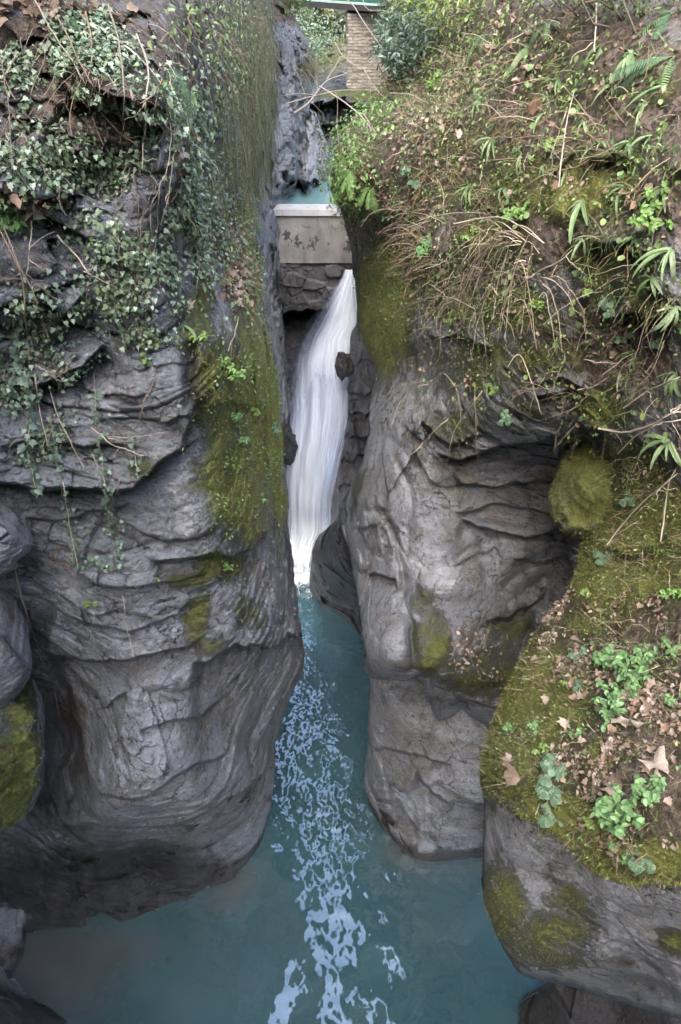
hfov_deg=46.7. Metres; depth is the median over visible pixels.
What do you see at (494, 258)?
dry stem
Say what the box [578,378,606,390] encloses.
stick
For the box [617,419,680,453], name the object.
stick
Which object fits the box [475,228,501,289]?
dry stem
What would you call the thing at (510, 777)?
dead leaf
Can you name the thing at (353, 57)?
branch
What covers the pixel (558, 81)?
fern
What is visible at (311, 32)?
shrub
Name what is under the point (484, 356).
dry stem
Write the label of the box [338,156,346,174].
fern
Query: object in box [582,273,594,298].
herb
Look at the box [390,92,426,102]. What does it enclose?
branch
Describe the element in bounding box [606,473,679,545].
stick
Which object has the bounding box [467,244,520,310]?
dry stem
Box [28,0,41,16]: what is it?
dead leaf
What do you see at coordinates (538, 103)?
fern
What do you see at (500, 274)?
dry stem
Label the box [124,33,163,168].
vine
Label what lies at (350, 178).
fern
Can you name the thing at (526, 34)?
dead leaf
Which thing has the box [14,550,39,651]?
vine
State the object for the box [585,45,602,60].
fern
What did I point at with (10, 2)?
dead leaf
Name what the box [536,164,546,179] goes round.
fern
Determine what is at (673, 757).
dead leaf
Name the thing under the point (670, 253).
fern
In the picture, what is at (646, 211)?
herb
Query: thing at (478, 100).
fern
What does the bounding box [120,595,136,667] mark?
vine
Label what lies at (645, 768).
dead leaf
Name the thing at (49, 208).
dead leaf
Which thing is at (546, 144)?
herb
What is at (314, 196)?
water
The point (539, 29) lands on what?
fern
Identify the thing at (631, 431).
stick
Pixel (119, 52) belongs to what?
vine
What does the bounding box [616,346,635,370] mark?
fern
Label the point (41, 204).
dead leaf
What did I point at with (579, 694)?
dead leaf
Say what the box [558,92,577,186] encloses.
stick
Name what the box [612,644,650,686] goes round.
herb
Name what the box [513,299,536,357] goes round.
dry stem
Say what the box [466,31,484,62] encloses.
fern
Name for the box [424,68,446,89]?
herb
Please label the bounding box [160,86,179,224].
vine
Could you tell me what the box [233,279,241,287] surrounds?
dead leaf
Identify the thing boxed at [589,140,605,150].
fern
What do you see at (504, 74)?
fern
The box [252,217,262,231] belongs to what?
fern
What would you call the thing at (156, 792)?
cliff
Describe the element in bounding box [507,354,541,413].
dry stem
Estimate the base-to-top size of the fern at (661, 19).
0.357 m
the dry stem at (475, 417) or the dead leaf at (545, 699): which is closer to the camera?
the dead leaf at (545, 699)
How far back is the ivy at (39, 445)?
6.39 m
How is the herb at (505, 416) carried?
on the cliff at (466, 534)
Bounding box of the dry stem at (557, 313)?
[542,284,567,365]
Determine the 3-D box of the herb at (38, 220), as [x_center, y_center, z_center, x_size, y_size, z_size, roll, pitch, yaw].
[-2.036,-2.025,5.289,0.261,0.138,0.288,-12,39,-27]
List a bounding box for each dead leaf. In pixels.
[0,0,12,5]
[0,0,13,10]
[1,0,12,12]
[2,193,20,212]
[19,0,33,17]
[25,203,45,220]
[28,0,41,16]
[28,11,47,24]
[31,202,50,210]
[33,0,57,23]
[37,209,49,214]
[42,0,59,15]
[44,200,53,214]
[47,9,67,25]
[51,199,66,217]
[60,197,73,207]
[89,0,100,8]
[177,138,188,158]
[186,298,195,310]
[192,407,200,417]
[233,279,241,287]
[233,284,242,296]
[234,263,242,276]
[242,269,247,280]
[413,133,420,140]
[456,129,463,139]
[504,764,519,786]
[513,76,520,84]
[523,29,531,38]
[535,51,547,60]
[540,695,549,704]
[547,82,553,93]
[553,658,561,666]
[554,663,563,672]
[556,717,568,728]
[568,693,576,700]
[570,631,579,641]
[575,690,583,698]
[578,735,585,742]
[599,768,621,794]
[600,745,608,755]
[607,723,616,733]
[611,713,621,722]
[617,716,630,728]
[618,713,630,722]
[629,201,636,210]
[631,719,644,732]
[632,225,646,232]
[636,602,643,607]
[638,745,668,773]
[639,699,650,712]
[640,705,649,715]
[640,759,655,773]
[646,677,656,688]
[646,746,656,752]
[650,769,661,777]
[659,723,670,731]
[663,796,671,805]
[670,754,677,763]
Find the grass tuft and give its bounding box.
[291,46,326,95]
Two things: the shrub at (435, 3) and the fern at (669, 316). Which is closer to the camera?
the fern at (669, 316)
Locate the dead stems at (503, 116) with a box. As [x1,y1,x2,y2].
[317,0,680,902]
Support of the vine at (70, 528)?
attached to the ivy strand at (55, 456)
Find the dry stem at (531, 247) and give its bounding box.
[516,229,540,277]
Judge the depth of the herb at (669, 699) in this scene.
5.38 m
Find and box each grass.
[112,0,680,885]
[197,0,281,251]
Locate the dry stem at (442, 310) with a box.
[435,271,453,355]
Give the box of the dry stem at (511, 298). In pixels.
[504,260,525,349]
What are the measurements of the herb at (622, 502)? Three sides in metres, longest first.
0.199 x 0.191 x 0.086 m
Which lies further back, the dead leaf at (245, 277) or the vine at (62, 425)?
the dead leaf at (245, 277)
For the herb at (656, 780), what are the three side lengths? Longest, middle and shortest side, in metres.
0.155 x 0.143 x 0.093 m
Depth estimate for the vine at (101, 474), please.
6.50 m
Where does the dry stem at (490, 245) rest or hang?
on the dead stems at (503, 116)
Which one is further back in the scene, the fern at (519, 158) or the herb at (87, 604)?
the herb at (87, 604)
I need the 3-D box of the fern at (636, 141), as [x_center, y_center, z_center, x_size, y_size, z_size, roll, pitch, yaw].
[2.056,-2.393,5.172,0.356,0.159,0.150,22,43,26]
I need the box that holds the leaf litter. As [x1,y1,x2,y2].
[0,0,680,876]
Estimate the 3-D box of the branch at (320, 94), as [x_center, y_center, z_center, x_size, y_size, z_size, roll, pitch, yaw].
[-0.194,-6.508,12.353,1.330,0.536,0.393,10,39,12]
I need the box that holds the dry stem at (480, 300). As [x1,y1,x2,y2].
[470,286,495,321]
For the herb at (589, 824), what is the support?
on the cliff at (620, 953)
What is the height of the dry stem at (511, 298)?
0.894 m
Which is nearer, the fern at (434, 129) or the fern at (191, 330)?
the fern at (191, 330)
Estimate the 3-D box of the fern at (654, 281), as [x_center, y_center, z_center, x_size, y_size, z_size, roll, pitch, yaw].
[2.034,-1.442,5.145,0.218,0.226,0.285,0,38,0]
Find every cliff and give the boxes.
[0,0,304,932]
[251,0,330,474]
[281,294,342,430]
[309,487,361,637]
[330,0,680,726]
[331,282,376,523]
[363,677,489,862]
[480,451,680,1018]
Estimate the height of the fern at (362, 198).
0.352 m
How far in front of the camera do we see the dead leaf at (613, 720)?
5.71 m
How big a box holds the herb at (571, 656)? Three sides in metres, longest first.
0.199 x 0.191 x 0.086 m
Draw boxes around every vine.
[0,56,35,169]
[0,230,51,371]
[1,51,24,79]
[3,226,60,338]
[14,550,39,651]
[26,221,52,273]
[34,0,86,87]
[34,374,56,461]
[35,365,73,389]
[37,652,62,728]
[48,385,84,469]
[56,16,114,118]
[56,234,112,285]
[62,482,77,574]
[74,11,95,74]
[84,78,162,114]
[91,427,143,456]
[91,453,107,493]
[92,105,152,144]
[94,23,159,81]
[107,5,124,128]
[108,425,165,438]
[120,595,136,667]
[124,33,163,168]
[130,89,161,127]
[132,612,176,625]
[133,374,156,430]
[143,103,192,144]
[153,81,171,200]
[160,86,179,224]
[171,159,199,235]
[187,17,245,91]
[194,240,219,288]
[200,115,247,166]
[228,317,238,358]
[240,14,255,151]
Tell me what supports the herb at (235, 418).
on the cliff at (156, 792)
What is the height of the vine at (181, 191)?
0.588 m
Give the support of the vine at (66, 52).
attached to the cliff at (156, 792)
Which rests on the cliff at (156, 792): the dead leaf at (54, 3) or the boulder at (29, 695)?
the boulder at (29, 695)
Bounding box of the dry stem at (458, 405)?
[452,384,460,424]
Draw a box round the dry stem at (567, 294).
[541,277,586,337]
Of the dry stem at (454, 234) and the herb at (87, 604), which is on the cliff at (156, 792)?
the herb at (87, 604)
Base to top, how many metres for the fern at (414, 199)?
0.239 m
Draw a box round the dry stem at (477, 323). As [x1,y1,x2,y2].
[470,288,497,364]
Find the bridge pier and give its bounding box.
[346,4,392,105]
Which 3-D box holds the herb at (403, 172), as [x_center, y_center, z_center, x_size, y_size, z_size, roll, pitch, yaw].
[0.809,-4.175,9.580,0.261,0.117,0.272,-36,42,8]
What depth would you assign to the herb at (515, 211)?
6.58 m
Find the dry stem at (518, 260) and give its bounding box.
[495,241,539,307]
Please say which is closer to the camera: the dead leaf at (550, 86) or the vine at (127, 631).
the dead leaf at (550, 86)
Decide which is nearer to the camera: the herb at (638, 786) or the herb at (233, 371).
the herb at (638, 786)
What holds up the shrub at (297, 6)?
on the cliff at (296, 164)
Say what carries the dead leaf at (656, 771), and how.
on the herb at (638, 786)
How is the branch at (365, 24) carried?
attached to the shrub at (391, 41)
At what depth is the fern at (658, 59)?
5.33 m
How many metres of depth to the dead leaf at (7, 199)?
5.05 m
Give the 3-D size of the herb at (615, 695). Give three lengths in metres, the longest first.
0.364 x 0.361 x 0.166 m
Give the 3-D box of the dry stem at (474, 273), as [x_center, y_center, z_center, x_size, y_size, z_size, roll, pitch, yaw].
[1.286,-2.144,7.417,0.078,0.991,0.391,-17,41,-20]
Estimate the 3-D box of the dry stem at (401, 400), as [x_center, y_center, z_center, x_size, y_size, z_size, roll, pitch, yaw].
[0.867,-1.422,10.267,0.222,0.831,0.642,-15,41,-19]
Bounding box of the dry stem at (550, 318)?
[539,292,568,357]
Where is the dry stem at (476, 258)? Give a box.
[454,242,508,295]
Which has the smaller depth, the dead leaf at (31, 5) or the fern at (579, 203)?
the dead leaf at (31, 5)
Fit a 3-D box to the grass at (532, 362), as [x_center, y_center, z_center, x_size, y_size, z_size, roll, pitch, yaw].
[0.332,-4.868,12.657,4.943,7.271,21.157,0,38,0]
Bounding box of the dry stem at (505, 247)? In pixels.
[488,225,533,300]
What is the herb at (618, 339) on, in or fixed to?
on the cliff at (466, 534)
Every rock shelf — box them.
[0,907,25,976]
[0,966,67,1023]
[518,981,680,1023]
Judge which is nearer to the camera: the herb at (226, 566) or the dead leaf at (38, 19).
the dead leaf at (38, 19)
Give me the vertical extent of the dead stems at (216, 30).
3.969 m
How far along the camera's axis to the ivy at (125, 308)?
5.79 m
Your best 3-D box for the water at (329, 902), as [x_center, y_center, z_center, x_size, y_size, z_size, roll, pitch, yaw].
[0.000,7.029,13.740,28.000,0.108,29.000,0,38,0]
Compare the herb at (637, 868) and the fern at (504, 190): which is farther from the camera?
the fern at (504, 190)
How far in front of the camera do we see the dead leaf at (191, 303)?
6.40 m
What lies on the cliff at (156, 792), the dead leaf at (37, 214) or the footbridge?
the dead leaf at (37, 214)
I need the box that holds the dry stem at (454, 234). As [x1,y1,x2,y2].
[426,224,488,258]
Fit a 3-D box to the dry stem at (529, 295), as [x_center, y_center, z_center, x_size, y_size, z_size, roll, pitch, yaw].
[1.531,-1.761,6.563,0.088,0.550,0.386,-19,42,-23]
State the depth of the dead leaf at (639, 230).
5.10 m
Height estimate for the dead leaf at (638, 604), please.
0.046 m
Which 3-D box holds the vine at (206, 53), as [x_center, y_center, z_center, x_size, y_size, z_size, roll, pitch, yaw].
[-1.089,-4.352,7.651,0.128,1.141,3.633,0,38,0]
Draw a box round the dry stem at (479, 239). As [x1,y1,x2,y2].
[453,221,517,284]
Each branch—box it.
[274,71,378,113]
[287,74,371,114]
[305,93,338,153]
[319,85,371,186]
[326,48,357,79]
[335,43,378,85]
[347,0,390,51]
[352,113,376,134]
[363,0,401,15]
[363,68,383,122]
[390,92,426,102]
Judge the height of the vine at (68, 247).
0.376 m
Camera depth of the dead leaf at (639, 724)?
5.45 m
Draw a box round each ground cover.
[17,0,285,609]
[316,0,680,890]
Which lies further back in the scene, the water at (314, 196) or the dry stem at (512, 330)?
the water at (314, 196)
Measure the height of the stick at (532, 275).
0.493 m
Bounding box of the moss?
[0,77,680,970]
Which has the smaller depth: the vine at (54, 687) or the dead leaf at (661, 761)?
the dead leaf at (661, 761)
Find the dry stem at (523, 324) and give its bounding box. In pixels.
[519,315,532,344]
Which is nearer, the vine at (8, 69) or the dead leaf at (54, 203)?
the vine at (8, 69)
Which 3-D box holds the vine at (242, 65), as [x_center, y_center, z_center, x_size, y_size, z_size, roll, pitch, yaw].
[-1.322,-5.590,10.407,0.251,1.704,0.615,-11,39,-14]
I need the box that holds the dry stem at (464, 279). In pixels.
[441,241,507,335]
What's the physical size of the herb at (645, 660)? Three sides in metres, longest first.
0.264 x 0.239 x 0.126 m
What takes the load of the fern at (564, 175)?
on the cliff at (466, 534)
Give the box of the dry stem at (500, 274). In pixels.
[491,240,521,319]
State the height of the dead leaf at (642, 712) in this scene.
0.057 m
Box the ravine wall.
[290,6,380,148]
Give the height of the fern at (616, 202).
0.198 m
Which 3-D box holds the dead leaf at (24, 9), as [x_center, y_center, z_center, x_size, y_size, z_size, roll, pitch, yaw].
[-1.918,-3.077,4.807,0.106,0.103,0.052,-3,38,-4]
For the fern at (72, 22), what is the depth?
4.86 m
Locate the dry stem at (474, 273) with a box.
[462,235,494,328]
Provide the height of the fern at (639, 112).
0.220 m
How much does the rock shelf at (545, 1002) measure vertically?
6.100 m
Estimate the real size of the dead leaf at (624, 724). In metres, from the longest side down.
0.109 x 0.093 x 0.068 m
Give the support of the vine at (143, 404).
attached to the cliff at (156, 792)
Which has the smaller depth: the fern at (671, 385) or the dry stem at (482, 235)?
the fern at (671, 385)
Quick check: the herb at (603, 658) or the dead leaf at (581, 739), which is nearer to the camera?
the dead leaf at (581, 739)
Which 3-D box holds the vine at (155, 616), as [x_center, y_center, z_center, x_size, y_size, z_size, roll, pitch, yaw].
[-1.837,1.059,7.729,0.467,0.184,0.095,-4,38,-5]
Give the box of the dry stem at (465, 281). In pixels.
[455,261,496,304]
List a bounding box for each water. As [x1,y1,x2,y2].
[9,452,543,1023]
[283,149,333,203]
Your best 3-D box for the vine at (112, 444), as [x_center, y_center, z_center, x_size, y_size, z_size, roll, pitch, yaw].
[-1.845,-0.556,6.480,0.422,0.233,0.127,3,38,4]
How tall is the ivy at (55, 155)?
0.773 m
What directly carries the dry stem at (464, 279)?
on the cliff at (466, 534)
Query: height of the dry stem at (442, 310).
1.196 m
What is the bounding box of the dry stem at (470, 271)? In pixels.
[449,236,514,322]
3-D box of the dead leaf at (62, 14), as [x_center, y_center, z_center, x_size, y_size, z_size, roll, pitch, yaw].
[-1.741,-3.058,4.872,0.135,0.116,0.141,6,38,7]
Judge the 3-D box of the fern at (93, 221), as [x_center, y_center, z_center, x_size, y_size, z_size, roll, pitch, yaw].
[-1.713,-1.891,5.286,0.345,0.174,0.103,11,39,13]
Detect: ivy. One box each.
[0,0,189,120]
[0,6,257,462]
[0,83,113,215]
[0,279,100,392]
[0,360,80,466]
[42,235,211,376]
[72,126,249,318]
[74,32,221,180]
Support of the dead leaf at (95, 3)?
on the cliff at (156, 792)
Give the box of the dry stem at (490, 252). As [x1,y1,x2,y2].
[473,235,518,292]
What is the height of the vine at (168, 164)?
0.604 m
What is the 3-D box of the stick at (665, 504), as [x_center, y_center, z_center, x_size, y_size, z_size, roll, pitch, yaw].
[2.496,-0.061,6.033,0.102,0.700,0.286,29,46,32]
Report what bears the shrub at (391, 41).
on the cliff at (466, 534)
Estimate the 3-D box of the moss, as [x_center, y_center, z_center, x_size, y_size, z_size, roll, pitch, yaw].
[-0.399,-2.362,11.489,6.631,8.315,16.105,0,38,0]
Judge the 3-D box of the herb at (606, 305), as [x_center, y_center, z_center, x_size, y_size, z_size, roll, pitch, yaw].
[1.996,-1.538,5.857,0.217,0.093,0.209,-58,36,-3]
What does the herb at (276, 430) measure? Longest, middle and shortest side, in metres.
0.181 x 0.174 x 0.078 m
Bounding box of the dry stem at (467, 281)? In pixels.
[451,239,506,337]
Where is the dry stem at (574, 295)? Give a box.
[543,275,585,342]
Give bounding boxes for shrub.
[275,0,312,17]
[292,7,345,83]
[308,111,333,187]
[365,0,456,96]
[371,0,485,42]
[510,0,680,48]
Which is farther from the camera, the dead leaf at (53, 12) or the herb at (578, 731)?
the herb at (578, 731)
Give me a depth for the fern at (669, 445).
5.84 m
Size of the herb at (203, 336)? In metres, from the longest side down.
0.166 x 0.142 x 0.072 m
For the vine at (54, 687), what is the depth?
9.65 m
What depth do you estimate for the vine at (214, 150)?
6.97 m
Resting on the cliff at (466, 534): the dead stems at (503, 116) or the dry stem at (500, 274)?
the dead stems at (503, 116)
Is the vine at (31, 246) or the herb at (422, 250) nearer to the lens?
the vine at (31, 246)
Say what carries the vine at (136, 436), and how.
attached to the cliff at (156, 792)
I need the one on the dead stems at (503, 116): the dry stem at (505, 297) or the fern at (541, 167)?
the dry stem at (505, 297)
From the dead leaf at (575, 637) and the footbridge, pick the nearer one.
the dead leaf at (575, 637)
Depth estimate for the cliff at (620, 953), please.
6.85 m
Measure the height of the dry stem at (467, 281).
1.285 m
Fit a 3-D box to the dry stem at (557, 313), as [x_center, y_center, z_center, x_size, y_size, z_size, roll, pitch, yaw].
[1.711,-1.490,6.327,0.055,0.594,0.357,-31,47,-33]
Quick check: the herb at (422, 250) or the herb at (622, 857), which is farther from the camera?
the herb at (422, 250)
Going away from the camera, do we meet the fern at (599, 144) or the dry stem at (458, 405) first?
the fern at (599, 144)
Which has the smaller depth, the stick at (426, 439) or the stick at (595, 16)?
the stick at (595, 16)
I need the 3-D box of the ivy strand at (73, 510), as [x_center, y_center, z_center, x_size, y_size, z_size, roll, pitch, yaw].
[-2.355,-0.072,6.962,0.207,0.887,0.617,-16,41,-20]
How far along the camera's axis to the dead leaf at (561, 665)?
6.82 m
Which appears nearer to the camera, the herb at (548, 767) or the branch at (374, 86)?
the herb at (548, 767)
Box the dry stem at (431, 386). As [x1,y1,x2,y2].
[416,373,457,404]
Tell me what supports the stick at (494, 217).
on the cliff at (466, 534)
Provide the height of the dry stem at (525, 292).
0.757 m
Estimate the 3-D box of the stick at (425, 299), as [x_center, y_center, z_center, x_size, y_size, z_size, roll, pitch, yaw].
[0.883,-2.300,9.651,0.310,1.979,3.606,-5,38,-7]
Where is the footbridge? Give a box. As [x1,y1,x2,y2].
[291,0,391,11]
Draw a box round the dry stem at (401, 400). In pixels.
[391,384,426,424]
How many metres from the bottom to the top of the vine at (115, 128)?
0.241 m
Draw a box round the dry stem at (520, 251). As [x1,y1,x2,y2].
[502,233,542,299]
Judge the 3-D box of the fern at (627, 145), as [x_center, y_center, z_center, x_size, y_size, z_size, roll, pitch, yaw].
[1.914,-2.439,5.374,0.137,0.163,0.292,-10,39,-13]
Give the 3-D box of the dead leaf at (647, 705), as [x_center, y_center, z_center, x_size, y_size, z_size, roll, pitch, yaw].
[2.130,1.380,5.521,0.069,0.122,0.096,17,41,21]
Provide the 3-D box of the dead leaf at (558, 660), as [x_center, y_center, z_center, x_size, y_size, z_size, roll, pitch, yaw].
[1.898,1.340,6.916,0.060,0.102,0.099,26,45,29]
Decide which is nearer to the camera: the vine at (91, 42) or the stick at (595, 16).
the vine at (91, 42)
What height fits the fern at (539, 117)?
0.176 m
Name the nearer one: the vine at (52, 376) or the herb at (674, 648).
the herb at (674, 648)
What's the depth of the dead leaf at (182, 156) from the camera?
5.35 m
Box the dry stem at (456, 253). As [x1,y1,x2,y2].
[434,243,489,278]
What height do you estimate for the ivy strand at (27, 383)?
1.133 m
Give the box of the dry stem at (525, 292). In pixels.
[518,254,532,334]
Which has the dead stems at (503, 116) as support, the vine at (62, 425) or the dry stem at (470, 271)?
the dry stem at (470, 271)
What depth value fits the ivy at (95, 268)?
6.13 m
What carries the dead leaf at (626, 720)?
on the leaf litter
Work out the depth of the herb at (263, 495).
9.16 m
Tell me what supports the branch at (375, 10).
attached to the shrub at (435, 3)
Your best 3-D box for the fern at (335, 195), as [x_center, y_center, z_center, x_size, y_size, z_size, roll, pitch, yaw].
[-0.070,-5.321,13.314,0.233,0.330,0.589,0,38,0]
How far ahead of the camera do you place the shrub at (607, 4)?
5.89 m
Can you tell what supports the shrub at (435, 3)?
on the cliff at (466, 534)
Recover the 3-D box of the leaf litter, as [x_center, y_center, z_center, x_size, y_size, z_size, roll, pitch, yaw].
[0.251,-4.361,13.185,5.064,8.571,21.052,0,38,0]
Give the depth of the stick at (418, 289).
9.93 m
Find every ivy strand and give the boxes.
[0,317,29,419]
[17,365,43,497]
[45,408,84,573]
[60,484,92,533]
[84,554,121,573]
[89,374,121,568]
[102,482,124,560]
[127,433,147,479]
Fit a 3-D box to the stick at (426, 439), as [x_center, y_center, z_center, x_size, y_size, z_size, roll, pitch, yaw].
[1.004,-0.865,9.515,0.158,0.939,0.732,-26,45,-29]
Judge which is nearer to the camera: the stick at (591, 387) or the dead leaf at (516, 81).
the stick at (591, 387)
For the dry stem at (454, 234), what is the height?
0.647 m
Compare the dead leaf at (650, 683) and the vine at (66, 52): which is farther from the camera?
the dead leaf at (650, 683)
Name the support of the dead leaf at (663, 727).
on the leaf litter
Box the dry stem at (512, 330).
[496,313,517,351]
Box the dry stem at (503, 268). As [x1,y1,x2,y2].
[495,250,512,288]
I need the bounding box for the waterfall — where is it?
[286,270,356,571]
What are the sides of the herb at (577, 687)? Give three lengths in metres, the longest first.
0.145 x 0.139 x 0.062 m
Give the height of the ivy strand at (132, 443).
0.366 m
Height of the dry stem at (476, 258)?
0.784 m
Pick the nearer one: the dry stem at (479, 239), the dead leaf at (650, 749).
the dead leaf at (650, 749)
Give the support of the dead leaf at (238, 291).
on the cliff at (156, 792)
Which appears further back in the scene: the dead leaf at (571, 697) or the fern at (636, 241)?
the dead leaf at (571, 697)
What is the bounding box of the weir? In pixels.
[273,204,351,307]
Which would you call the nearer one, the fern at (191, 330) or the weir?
the fern at (191, 330)
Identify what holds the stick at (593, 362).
attached to the cliff at (466, 534)
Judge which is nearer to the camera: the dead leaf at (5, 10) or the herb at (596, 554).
the dead leaf at (5, 10)
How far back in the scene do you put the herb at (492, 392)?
7.90 m
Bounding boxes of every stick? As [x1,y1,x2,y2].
[391,284,474,334]
[398,419,447,460]
[412,267,422,320]
[445,391,481,466]
[453,209,543,242]
[521,249,585,283]
[549,107,567,180]
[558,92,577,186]
[570,3,596,62]
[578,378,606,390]
[583,359,622,364]
[598,404,680,433]
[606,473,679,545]
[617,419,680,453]
[623,373,679,411]
[658,465,677,540]
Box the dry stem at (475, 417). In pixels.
[474,387,479,460]
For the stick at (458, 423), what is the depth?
8.61 m
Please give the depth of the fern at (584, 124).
5.89 m
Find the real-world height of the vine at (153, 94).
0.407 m
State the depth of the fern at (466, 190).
7.76 m
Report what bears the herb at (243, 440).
on the cliff at (156, 792)
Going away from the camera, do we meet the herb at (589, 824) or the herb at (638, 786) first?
the herb at (638, 786)
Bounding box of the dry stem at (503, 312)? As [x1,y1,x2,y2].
[500,295,510,330]
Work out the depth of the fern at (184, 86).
5.30 m
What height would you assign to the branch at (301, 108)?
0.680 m
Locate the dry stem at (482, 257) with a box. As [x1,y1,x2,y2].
[458,232,518,318]
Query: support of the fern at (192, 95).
on the cliff at (156, 792)
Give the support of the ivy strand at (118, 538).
attached to the cliff at (156, 792)
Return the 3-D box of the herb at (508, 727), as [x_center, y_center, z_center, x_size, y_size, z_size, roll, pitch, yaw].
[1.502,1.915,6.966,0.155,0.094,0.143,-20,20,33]
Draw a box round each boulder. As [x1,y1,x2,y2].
[0,499,33,576]
[0,591,31,708]
[0,674,44,832]
[282,424,297,464]
[334,352,354,380]
[549,439,614,534]
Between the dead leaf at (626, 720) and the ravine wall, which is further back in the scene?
the ravine wall
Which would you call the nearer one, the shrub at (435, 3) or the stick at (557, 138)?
the stick at (557, 138)
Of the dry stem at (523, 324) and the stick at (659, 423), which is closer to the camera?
the stick at (659, 423)
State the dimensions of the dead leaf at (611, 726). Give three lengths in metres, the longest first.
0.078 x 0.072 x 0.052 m
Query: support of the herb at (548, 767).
on the cliff at (620, 953)
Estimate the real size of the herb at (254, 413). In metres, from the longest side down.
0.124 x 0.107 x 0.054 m
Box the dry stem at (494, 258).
[480,229,521,302]
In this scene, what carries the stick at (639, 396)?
attached to the cliff at (466, 534)
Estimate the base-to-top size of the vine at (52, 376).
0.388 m
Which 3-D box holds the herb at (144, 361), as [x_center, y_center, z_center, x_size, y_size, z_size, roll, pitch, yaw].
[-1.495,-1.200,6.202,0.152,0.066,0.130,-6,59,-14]
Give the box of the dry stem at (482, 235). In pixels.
[457,220,503,267]
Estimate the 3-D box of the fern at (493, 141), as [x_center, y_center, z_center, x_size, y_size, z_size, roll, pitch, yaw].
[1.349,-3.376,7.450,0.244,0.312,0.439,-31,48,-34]
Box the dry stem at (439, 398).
[427,385,459,424]
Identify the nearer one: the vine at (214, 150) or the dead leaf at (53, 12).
the dead leaf at (53, 12)
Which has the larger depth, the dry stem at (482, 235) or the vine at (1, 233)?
the dry stem at (482, 235)
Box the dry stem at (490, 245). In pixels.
[462,231,526,291]
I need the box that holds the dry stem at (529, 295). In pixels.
[514,261,534,336]
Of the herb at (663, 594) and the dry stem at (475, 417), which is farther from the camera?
the dry stem at (475, 417)
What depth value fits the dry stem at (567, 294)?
6.11 m
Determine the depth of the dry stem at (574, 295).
6.09 m
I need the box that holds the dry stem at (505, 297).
[489,266,526,342]
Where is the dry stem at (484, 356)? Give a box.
[478,312,486,395]
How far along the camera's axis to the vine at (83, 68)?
4.74 m
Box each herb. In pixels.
[0,204,29,236]
[23,214,50,223]
[84,598,97,607]
[141,357,156,366]
[188,331,206,342]
[218,355,245,380]
[223,560,233,571]
[230,411,242,422]
[238,432,249,444]
[251,409,260,415]
[260,493,267,502]
[272,422,280,433]
[399,161,411,176]
[407,179,420,190]
[415,232,431,258]
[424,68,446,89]
[447,309,453,323]
[460,226,478,241]
[485,382,496,395]
[497,409,510,425]
[501,201,530,222]
[502,721,514,733]
[527,719,538,735]
[528,296,543,310]
[532,742,548,754]
[535,780,561,807]
[537,802,563,827]
[538,753,566,787]
[543,135,565,152]
[560,675,570,685]
[565,727,581,737]
[567,646,587,666]
[572,679,584,691]
[579,587,590,598]
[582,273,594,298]
[583,815,594,829]
[590,783,644,838]
[591,679,640,715]
[592,645,619,670]
[593,549,614,565]
[598,296,616,317]
[598,814,626,835]
[599,706,614,732]
[606,841,630,864]
[611,322,637,344]
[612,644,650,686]
[619,490,635,506]
[626,180,673,234]
[628,848,655,874]
[629,643,659,665]
[629,774,661,806]
[649,321,667,349]
[649,774,666,799]
[657,588,680,598]
[661,636,680,657]
[661,692,680,707]
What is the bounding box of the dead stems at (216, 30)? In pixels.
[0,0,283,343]
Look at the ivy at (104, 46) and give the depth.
4.83 m
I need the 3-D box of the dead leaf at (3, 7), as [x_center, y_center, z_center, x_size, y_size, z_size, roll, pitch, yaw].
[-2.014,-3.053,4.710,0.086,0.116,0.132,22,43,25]
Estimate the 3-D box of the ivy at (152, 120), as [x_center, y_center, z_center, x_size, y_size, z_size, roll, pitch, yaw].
[-1.436,-3.448,6.691,0.908,1.447,4.719,0,38,0]
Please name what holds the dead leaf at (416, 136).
on the cliff at (466, 534)
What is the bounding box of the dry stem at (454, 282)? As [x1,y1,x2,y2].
[438,245,488,334]
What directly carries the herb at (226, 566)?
on the cliff at (156, 792)
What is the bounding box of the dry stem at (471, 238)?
[442,229,508,269]
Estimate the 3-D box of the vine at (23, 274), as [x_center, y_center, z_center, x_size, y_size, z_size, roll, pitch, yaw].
[-2.091,-1.506,5.341,0.206,0.904,0.369,-30,47,-33]
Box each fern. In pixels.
[67,16,77,36]
[67,217,108,242]
[152,76,169,103]
[166,68,195,118]
[176,325,197,339]
[190,88,213,113]
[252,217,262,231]
[330,187,339,205]
[333,166,355,200]
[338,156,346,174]
[349,141,363,159]
[358,184,379,213]
[408,189,421,211]
[427,125,442,139]
[451,184,472,206]
[464,96,483,116]
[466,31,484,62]
[469,137,495,164]
[483,114,516,144]
[494,187,509,205]
[495,67,509,84]
[501,42,530,74]
[515,148,521,173]
[521,21,558,46]
[525,93,541,113]
[533,113,548,131]
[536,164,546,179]
[539,78,560,95]
[544,168,569,186]
[568,197,588,243]
[571,238,602,259]
[572,121,588,137]
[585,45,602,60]
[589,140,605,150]
[593,85,616,102]
[599,184,623,218]
[600,140,634,165]
[605,56,675,96]
[611,49,637,87]
[613,236,643,260]
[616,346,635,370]
[616,372,621,392]
[620,82,666,114]
[624,134,652,154]
[630,247,675,282]
[631,99,648,135]
[632,274,662,301]
[634,187,665,212]
[636,10,672,39]
[637,434,680,469]
[650,306,680,332]
[653,368,680,400]

